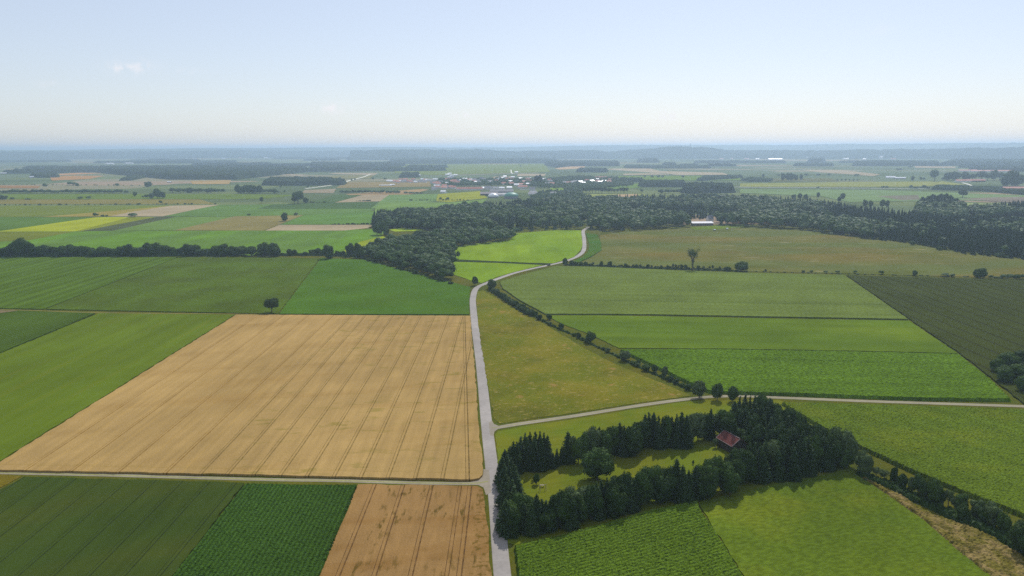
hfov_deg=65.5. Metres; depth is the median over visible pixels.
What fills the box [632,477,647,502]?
broadleaf tree
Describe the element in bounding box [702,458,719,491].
broadleaf tree
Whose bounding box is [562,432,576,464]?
spruce tree
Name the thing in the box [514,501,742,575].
maize field
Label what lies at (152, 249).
broadleaf tree
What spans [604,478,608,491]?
spruce tree
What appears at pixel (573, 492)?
broadleaf tree
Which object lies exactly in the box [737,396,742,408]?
spruce tree
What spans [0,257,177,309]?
striped field
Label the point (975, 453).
maize field
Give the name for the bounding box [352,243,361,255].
broadleaf tree
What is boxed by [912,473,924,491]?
broadleaf tree
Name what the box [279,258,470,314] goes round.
lush field
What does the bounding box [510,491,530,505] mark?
broadleaf tree
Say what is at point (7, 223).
farm field
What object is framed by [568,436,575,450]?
young tree
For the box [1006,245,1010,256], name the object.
spruce tree
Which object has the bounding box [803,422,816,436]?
broadleaf tree
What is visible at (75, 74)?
sky
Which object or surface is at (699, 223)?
hall
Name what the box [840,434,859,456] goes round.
broadleaf tree
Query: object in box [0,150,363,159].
distant hills
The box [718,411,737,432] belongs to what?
broadleaf tree
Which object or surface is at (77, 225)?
farm field
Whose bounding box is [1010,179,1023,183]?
broadleaf tree
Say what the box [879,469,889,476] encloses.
young tree
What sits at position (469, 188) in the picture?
stable
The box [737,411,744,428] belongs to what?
spruce tree
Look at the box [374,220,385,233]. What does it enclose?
broadleaf tree
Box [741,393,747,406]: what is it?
spruce tree
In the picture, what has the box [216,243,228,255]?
broadleaf tree
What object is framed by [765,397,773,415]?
spruce tree
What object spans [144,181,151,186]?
broadleaf tree
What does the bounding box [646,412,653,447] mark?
spruce tree
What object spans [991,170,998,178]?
broadleaf tree
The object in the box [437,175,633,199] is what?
village trees
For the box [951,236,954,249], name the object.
spruce tree
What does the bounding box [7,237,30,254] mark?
broadleaf tree
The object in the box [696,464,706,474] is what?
broadleaf tree
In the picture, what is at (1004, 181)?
broadleaf tree
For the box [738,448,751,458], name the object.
broadleaf tree
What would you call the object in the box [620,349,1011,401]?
maize field
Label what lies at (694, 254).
half bare tree
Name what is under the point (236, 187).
broadleaf tree
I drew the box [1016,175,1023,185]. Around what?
broadleaf tree
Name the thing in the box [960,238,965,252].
spruce tree
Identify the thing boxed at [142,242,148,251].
broadleaf tree
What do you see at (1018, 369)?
broadleaf tree
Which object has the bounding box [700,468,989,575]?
meadow
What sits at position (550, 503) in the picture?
spruce tree
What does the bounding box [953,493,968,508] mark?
broadleaf tree
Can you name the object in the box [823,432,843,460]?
broadleaf tree
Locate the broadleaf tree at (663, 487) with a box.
[651,476,672,503]
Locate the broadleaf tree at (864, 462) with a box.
[853,450,873,473]
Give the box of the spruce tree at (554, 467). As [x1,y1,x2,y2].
[549,453,557,469]
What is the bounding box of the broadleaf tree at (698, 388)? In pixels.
[691,380,706,396]
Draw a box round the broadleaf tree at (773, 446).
[761,439,780,462]
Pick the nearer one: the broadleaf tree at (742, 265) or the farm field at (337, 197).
the broadleaf tree at (742, 265)
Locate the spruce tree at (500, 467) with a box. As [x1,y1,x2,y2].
[493,456,505,485]
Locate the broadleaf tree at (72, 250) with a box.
[67,246,78,254]
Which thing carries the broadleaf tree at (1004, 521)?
on the ground at (744, 170)
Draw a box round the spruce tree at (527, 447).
[522,437,531,471]
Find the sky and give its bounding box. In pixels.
[0,0,1023,149]
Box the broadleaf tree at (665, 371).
[662,366,668,375]
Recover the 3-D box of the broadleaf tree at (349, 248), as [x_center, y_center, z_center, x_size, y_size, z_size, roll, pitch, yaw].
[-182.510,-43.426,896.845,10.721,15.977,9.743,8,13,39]
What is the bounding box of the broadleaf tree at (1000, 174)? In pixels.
[997,172,1003,180]
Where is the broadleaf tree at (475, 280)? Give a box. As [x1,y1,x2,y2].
[472,276,477,283]
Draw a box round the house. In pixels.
[706,215,713,221]
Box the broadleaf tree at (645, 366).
[642,364,649,369]
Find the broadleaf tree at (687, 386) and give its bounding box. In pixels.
[684,384,691,388]
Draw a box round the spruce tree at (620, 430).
[612,423,622,455]
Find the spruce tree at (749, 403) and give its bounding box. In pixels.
[747,395,752,408]
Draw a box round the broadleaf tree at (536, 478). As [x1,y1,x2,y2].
[533,473,539,483]
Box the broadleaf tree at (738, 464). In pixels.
[730,459,745,485]
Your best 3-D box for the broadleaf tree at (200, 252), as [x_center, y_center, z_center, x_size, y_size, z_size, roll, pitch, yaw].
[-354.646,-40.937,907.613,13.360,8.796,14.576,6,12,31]
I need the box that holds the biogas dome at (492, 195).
[488,193,497,197]
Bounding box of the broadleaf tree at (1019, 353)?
[1014,350,1023,363]
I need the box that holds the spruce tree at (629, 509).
[623,477,637,513]
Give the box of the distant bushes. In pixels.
[0,184,1008,277]
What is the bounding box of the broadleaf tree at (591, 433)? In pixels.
[583,429,598,449]
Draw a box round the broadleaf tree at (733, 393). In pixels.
[727,386,739,400]
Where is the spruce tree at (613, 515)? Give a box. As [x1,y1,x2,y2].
[605,477,627,518]
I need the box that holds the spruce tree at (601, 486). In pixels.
[598,479,607,515]
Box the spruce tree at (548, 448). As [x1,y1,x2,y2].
[544,434,555,469]
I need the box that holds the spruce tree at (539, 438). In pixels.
[537,431,541,446]
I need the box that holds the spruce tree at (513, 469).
[509,464,525,494]
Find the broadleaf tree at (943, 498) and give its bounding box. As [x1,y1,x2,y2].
[937,491,946,503]
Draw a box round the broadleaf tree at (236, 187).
[234,184,238,192]
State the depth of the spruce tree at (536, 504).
250.89 m
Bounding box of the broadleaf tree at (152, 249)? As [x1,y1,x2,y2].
[147,242,160,254]
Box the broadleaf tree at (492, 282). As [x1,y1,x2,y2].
[487,279,496,286]
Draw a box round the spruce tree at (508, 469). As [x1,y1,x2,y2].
[505,465,510,475]
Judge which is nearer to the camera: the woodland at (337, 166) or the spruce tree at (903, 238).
the spruce tree at (903, 238)
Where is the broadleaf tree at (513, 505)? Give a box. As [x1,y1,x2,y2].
[508,499,525,523]
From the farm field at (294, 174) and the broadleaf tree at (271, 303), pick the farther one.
the farm field at (294, 174)
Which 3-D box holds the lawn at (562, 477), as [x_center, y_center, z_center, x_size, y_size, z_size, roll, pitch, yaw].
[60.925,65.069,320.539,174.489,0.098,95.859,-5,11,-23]
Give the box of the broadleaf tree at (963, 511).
[955,503,971,519]
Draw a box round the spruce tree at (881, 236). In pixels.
[879,227,882,239]
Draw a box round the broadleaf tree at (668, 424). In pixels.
[664,415,672,442]
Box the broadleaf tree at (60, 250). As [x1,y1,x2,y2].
[55,245,67,256]
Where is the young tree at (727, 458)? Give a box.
[723,453,730,462]
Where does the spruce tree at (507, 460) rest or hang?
on the lawn at (562, 477)
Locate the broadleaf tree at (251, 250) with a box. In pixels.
[244,246,257,255]
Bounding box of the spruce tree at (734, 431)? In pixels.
[730,419,739,436]
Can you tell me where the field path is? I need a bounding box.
[0,309,215,313]
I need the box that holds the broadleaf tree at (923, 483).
[918,479,927,497]
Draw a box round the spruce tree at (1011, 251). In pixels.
[1010,243,1012,257]
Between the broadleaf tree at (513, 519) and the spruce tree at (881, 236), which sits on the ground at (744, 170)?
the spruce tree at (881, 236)
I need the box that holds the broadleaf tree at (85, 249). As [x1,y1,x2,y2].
[81,246,93,253]
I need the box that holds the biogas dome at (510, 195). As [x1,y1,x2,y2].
[504,192,517,198]
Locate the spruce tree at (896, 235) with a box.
[894,229,897,240]
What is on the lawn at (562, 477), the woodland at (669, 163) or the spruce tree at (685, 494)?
the spruce tree at (685, 494)
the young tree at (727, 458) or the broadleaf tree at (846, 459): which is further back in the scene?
the broadleaf tree at (846, 459)
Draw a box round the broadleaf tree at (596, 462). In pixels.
[579,446,614,479]
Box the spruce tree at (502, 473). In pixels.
[495,462,506,491]
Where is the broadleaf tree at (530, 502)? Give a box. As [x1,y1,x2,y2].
[526,497,534,509]
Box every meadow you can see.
[0,474,21,487]
[454,262,541,282]
[455,230,582,262]
[476,290,691,423]
[582,226,1023,277]
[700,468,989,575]
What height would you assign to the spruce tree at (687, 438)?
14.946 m
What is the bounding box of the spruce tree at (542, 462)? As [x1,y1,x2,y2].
[535,437,547,471]
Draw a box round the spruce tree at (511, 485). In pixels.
[509,479,517,493]
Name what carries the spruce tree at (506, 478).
on the lawn at (562, 477)
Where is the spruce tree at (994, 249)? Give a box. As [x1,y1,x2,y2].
[992,241,996,254]
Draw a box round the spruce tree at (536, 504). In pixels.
[532,493,543,533]
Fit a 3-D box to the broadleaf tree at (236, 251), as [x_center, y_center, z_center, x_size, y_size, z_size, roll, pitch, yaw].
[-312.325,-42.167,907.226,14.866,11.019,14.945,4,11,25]
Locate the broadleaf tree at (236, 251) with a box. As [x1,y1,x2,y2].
[230,247,242,255]
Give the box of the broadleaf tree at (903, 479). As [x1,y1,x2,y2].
[898,473,908,486]
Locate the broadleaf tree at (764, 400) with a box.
[758,396,773,414]
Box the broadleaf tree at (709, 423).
[702,412,714,439]
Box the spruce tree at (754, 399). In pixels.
[752,395,757,410]
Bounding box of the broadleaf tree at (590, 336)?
[586,331,595,341]
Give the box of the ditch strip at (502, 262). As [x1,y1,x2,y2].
[456,260,552,264]
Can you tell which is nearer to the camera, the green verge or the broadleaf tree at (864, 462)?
the broadleaf tree at (864, 462)
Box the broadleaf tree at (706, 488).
[695,472,715,498]
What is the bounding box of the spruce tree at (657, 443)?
[652,416,662,449]
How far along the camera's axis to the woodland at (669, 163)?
4871.25 m
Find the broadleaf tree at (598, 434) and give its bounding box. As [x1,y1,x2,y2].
[588,425,601,447]
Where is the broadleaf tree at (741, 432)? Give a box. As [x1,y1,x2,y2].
[737,428,745,438]
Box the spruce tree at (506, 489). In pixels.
[497,482,510,513]
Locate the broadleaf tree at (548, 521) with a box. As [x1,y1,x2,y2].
[537,507,557,529]
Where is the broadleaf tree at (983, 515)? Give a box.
[977,505,990,521]
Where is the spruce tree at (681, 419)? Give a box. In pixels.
[678,412,684,430]
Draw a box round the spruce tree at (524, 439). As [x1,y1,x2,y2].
[522,433,526,444]
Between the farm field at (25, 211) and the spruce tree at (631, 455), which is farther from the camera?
the farm field at (25, 211)
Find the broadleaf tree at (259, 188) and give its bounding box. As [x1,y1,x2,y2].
[255,185,262,193]
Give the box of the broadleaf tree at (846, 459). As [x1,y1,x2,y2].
[835,448,854,467]
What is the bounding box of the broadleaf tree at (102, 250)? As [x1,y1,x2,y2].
[97,246,107,255]
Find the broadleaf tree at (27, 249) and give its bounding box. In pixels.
[22,243,35,253]
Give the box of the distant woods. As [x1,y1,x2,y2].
[0,156,1023,173]
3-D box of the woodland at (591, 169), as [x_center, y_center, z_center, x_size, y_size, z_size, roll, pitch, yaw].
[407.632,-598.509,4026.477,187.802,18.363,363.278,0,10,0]
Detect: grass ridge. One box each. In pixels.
[0,472,487,483]
[492,396,1010,427]
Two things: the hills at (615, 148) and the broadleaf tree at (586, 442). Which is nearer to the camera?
the broadleaf tree at (586, 442)
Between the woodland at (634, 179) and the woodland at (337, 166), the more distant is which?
the woodland at (337, 166)
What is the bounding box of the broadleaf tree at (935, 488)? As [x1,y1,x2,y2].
[925,477,944,502]
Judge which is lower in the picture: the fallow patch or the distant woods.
the fallow patch
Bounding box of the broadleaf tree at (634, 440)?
[624,426,643,456]
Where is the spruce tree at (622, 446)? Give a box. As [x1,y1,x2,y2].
[616,424,629,457]
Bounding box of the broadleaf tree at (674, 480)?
[662,466,679,493]
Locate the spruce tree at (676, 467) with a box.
[670,459,680,501]
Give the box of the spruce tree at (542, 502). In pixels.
[540,499,544,531]
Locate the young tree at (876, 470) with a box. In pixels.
[872,467,879,475]
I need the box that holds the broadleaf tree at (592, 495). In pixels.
[583,485,604,518]
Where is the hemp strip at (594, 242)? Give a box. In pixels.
[575,233,601,262]
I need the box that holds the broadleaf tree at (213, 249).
[209,245,217,253]
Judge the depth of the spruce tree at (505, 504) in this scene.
252.47 m
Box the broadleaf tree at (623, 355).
[619,351,630,359]
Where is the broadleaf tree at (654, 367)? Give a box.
[651,364,657,371]
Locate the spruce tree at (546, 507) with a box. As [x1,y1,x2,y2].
[542,500,557,532]
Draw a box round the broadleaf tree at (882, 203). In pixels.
[880,200,885,206]
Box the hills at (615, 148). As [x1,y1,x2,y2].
[0,142,1023,151]
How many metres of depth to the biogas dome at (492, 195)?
1942.42 m
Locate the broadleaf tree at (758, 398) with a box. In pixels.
[756,395,767,406]
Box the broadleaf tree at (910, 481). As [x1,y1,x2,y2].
[907,476,913,490]
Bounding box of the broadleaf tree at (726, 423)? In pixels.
[720,417,738,431]
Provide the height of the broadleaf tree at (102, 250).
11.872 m
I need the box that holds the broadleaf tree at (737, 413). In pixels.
[729,407,744,423]
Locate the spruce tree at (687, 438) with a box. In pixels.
[679,415,694,449]
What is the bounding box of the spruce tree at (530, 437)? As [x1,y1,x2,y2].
[528,432,531,444]
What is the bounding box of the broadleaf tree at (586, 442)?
[579,433,590,459]
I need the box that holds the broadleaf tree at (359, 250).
[357,248,362,255]
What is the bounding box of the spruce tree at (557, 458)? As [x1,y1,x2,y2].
[555,449,560,465]
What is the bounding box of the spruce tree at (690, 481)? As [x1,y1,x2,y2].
[687,470,695,500]
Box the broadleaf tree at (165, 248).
[161,245,174,252]
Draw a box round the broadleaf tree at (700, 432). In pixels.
[694,412,705,440]
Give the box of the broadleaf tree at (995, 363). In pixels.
[989,358,1004,370]
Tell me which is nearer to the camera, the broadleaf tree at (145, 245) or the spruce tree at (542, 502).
the spruce tree at (542, 502)
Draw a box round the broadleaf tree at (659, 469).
[652,465,664,493]
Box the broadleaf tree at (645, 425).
[631,420,650,449]
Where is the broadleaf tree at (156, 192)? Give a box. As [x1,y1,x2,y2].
[152,188,161,198]
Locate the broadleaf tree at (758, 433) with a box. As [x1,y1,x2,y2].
[749,424,767,449]
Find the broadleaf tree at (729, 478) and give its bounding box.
[719,463,740,494]
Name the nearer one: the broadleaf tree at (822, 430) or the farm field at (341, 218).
the broadleaf tree at (822, 430)
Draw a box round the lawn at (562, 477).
[495,400,851,544]
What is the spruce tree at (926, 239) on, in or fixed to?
on the ground at (744, 170)
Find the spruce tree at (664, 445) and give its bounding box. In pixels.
[660,417,667,449]
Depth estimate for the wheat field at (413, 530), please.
249.69 m
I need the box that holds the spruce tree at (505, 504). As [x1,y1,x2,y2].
[494,500,509,531]
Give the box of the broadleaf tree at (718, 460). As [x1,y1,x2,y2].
[709,454,723,488]
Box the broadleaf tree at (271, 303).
[263,298,278,311]
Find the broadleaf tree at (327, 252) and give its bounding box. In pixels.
[321,245,333,258]
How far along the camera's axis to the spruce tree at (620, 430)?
314.74 m
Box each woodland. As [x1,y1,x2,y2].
[0,164,1023,277]
[22,165,98,168]
[30,172,59,177]
[96,164,308,179]
[119,174,145,180]
[261,176,346,185]
[309,161,392,171]
[371,193,1023,255]
[389,157,555,163]
[398,171,419,177]
[544,160,619,167]
[575,167,608,172]
[620,177,642,181]
[623,164,711,168]
[636,158,659,162]
[637,179,685,186]
[662,162,675,164]
[682,181,735,193]
[697,174,743,180]
[740,177,772,181]
[793,162,833,166]
[807,157,825,162]
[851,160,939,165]
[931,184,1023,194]
[939,158,1023,165]
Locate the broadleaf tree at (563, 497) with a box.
[548,489,572,527]
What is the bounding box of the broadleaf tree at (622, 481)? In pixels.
[615,471,635,505]
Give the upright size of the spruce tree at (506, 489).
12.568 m
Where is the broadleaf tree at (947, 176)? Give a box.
[944,172,951,180]
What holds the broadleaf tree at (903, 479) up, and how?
on the ground at (744, 170)
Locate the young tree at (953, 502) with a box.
[950,496,956,507]
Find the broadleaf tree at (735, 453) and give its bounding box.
[729,448,749,477]
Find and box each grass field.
[0,313,234,461]
[46,257,319,313]
[552,315,956,353]
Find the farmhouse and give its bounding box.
[954,179,971,181]
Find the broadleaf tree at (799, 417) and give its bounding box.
[792,412,803,425]
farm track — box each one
[0,472,470,484]
[501,395,1023,427]
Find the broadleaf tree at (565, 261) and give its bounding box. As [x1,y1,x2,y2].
[562,258,567,264]
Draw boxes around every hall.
[489,189,512,192]
[691,221,712,225]
[767,158,782,160]
[968,170,990,171]
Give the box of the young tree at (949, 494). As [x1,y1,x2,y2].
[945,489,954,505]
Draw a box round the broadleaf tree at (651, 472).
[639,465,659,501]
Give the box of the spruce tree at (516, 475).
[513,471,523,493]
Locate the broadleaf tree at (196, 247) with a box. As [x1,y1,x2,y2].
[192,244,200,251]
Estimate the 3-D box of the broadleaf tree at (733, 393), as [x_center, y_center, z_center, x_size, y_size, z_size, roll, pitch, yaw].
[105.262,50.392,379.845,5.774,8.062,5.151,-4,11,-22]
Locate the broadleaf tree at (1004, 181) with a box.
[1000,177,1009,185]
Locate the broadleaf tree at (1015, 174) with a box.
[1007,170,1019,185]
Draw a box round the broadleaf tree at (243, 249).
[239,246,246,254]
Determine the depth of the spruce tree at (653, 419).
323.36 m
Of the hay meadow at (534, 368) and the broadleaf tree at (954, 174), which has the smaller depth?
the hay meadow at (534, 368)
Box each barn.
[716,430,746,452]
[971,179,985,181]
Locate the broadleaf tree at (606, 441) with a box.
[599,430,613,454]
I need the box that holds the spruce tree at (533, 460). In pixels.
[528,437,538,471]
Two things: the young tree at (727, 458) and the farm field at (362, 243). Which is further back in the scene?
the farm field at (362, 243)
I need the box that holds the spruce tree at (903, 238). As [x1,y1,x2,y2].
[901,230,905,241]
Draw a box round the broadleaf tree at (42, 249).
[36,245,48,254]
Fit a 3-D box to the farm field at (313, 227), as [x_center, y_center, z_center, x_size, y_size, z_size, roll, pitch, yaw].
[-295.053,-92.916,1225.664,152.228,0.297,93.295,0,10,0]
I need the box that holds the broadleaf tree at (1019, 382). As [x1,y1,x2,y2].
[1013,376,1023,389]
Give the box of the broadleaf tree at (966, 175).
[962,171,970,178]
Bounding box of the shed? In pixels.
[480,192,497,195]
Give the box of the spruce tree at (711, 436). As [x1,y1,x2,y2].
[705,409,715,440]
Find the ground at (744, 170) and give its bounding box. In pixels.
[0,158,1023,575]
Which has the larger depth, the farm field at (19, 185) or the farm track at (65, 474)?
the farm field at (19, 185)
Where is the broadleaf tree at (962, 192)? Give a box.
[958,189,967,197]
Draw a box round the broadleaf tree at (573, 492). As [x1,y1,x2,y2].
[564,485,579,499]
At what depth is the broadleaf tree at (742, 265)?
773.90 m
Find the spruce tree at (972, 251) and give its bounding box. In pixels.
[970,243,975,254]
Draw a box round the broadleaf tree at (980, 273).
[972,268,988,277]
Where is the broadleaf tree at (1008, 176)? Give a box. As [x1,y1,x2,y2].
[1003,172,1011,185]
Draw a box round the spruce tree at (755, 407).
[753,403,759,413]
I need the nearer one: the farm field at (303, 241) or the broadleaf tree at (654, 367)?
the broadleaf tree at (654, 367)
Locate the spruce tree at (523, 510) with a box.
[518,501,527,532]
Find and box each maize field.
[0,311,94,352]
[173,483,356,575]
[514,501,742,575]
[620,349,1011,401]
[781,401,1023,518]
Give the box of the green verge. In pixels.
[690,224,752,229]
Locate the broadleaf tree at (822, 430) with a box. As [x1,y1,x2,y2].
[817,427,827,436]
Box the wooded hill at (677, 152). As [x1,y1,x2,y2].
[350,146,1023,159]
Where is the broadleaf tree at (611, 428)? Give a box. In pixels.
[606,426,615,449]
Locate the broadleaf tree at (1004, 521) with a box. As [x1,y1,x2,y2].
[995,511,1012,531]
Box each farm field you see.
[0,185,38,185]
[0,186,39,187]
[0,194,291,198]
[0,199,212,203]
[0,206,162,216]
[0,217,92,230]
[0,217,128,231]
[0,229,383,255]
[0,232,69,241]
[46,205,180,216]
[51,176,100,180]
[59,173,96,174]
[78,217,152,230]
[84,217,172,230]
[109,205,215,216]
[114,217,229,230]
[164,204,372,216]
[177,215,302,230]
[190,180,230,183]
[258,202,377,208]
[265,225,371,230]
[281,211,373,224]
[284,174,304,175]
[303,189,335,192]
[313,194,359,201]
[329,175,373,178]
[330,173,377,174]
[335,195,387,202]
[337,181,430,187]
[344,236,384,251]
[347,189,428,194]
[371,194,437,208]
[375,199,486,214]
[391,228,423,231]
[394,164,549,174]
[436,191,486,201]
[517,174,545,175]
[555,166,584,169]
[587,194,644,196]
[605,184,640,190]
[608,169,657,172]
[613,194,636,196]
[618,176,739,180]
[623,173,669,174]
[650,171,726,174]
[740,181,964,186]
[740,189,1023,201]
[771,178,836,181]
[805,170,879,175]
[880,195,919,199]
[914,166,954,167]
[966,197,1023,202]
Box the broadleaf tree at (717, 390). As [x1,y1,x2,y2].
[711,383,723,398]
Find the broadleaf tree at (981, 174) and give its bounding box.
[976,171,986,178]
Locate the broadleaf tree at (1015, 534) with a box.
[1006,518,1023,552]
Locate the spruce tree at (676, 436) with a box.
[668,414,682,449]
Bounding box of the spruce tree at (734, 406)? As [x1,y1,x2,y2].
[730,401,737,410]
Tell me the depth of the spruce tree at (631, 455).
312.68 m
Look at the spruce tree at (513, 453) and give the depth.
294.91 m
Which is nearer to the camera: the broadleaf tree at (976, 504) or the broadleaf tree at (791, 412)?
the broadleaf tree at (976, 504)
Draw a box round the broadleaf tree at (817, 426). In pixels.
[814,424,821,429]
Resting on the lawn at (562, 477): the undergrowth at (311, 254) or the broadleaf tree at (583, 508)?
the broadleaf tree at (583, 508)
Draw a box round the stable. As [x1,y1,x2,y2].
[456,187,482,189]
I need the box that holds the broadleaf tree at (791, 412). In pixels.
[783,408,796,425]
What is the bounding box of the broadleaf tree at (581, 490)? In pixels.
[578,485,588,494]
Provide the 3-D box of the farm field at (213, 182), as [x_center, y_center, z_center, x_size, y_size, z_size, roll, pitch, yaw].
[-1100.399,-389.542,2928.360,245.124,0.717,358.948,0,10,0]
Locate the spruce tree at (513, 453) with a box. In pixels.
[508,440,522,474]
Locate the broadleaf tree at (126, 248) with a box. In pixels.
[122,244,133,254]
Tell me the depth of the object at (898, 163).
4835.37 m
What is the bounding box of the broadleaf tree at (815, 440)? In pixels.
[804,434,823,465]
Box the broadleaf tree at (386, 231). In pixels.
[383,226,388,234]
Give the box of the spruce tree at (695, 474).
[691,466,707,500]
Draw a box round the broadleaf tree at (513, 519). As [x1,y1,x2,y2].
[502,508,520,531]
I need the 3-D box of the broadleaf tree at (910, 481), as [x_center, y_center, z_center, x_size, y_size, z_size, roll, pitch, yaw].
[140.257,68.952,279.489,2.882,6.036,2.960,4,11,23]
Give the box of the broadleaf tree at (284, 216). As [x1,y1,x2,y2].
[281,212,286,220]
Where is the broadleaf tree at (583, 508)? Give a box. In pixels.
[576,494,594,521]
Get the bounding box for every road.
[304,174,370,188]
[470,227,588,575]
[742,187,923,188]
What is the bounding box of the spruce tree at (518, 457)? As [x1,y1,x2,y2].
[515,442,524,474]
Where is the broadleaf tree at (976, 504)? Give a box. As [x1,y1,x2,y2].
[969,499,985,517]
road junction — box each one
[471,469,490,494]
[489,421,502,435]
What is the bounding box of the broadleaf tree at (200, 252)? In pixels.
[195,249,205,254]
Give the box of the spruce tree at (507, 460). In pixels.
[504,454,509,466]
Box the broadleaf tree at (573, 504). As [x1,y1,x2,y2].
[557,496,578,524]
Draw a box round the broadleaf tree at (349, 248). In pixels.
[344,243,353,253]
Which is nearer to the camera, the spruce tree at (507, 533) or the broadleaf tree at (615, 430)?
the spruce tree at (507, 533)
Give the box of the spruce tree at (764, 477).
[753,451,773,484]
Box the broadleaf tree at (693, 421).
[684,413,699,440]
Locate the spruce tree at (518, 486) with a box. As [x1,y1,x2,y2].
[515,479,522,494]
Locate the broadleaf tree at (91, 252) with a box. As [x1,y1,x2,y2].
[87,249,99,256]
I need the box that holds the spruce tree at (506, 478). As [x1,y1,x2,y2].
[494,474,510,509]
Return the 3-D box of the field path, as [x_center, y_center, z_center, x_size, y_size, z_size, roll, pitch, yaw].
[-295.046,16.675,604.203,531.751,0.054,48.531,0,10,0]
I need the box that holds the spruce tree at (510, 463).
[507,457,513,467]
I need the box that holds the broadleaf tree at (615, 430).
[607,426,620,451]
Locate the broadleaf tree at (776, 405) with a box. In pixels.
[772,403,782,414]
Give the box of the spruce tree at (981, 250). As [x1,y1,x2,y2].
[978,241,983,254]
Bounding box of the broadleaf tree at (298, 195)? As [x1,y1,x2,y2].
[291,191,303,203]
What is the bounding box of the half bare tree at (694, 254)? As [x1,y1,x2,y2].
[687,248,699,269]
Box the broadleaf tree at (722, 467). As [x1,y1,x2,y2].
[718,461,733,492]
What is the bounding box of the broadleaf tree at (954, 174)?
[951,171,958,179]
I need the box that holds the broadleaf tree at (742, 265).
[734,261,748,271]
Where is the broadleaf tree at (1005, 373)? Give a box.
[994,364,1015,382]
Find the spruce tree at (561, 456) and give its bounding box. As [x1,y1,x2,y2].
[559,446,564,465]
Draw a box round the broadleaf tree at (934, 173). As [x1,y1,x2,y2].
[929,169,938,180]
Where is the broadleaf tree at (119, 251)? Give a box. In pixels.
[115,246,124,256]
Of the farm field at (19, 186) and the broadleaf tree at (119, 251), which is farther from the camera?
the farm field at (19, 186)
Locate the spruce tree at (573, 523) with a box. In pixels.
[560,508,580,531]
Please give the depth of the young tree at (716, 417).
331.10 m
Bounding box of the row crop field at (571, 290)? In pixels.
[500,266,907,319]
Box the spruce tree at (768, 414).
[765,407,771,426]
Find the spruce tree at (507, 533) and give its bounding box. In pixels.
[497,506,520,539]
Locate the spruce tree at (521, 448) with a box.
[518,436,524,469]
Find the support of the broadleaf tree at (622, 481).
on the lawn at (562, 477)
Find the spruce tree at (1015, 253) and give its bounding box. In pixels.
[1013,243,1017,256]
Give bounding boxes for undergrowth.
[0,251,235,256]
[254,252,366,257]
[490,289,536,316]
[535,316,691,391]
[567,264,739,271]
[856,471,1023,555]
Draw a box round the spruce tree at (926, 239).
[921,231,927,244]
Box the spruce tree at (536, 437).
[532,430,538,450]
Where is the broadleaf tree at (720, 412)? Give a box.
[716,409,729,433]
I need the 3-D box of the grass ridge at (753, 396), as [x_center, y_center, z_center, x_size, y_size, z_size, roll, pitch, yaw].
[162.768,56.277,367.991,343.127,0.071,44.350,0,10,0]
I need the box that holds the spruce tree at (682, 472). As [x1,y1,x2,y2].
[673,465,685,502]
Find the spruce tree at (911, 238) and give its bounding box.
[908,230,914,242]
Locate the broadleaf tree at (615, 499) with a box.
[602,482,628,514]
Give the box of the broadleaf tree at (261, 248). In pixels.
[256,242,267,255]
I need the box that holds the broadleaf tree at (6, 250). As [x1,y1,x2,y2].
[0,246,13,255]
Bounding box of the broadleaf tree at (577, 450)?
[569,437,587,463]
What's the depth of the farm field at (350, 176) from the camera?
3432.40 m
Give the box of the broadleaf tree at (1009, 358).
[996,351,1021,365]
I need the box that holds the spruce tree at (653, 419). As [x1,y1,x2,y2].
[649,412,656,442]
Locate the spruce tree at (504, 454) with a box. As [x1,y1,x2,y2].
[498,449,506,465]
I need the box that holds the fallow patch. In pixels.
[0,310,17,312]
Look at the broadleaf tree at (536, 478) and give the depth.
287.07 m
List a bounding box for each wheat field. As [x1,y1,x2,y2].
[0,314,482,480]
[319,484,491,575]
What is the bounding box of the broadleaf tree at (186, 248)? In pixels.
[180,244,193,255]
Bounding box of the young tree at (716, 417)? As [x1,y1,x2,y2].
[713,413,719,435]
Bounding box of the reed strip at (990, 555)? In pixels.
[862,477,1023,575]
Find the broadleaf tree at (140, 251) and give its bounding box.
[133,247,145,255]
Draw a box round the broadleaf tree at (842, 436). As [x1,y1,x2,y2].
[828,425,852,442]
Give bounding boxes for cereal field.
[0,477,243,575]
[846,275,1023,404]
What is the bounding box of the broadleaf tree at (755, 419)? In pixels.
[748,413,763,427]
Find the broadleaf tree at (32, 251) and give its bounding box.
[28,246,38,256]
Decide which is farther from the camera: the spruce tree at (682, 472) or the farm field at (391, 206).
the farm field at (391, 206)
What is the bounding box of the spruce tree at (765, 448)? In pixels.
[762,441,771,473]
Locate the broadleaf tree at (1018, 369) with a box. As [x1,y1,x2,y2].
[1010,363,1023,378]
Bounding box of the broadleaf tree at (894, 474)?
[890,467,897,481]
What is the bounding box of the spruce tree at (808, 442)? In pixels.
[806,435,812,451]
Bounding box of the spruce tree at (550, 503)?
[548,497,560,531]
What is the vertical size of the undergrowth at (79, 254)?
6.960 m
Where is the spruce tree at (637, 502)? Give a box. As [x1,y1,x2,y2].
[633,479,641,512]
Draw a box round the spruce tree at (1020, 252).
[1017,243,1023,257]
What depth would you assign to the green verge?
1199.80 m
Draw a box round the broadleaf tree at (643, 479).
[634,471,651,504]
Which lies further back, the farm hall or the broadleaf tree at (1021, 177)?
the broadleaf tree at (1021, 177)
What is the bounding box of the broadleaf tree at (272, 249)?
[265,242,279,256]
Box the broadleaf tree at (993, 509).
[983,501,1002,525]
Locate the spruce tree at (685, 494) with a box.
[674,474,693,503]
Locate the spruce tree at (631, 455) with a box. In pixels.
[621,445,636,456]

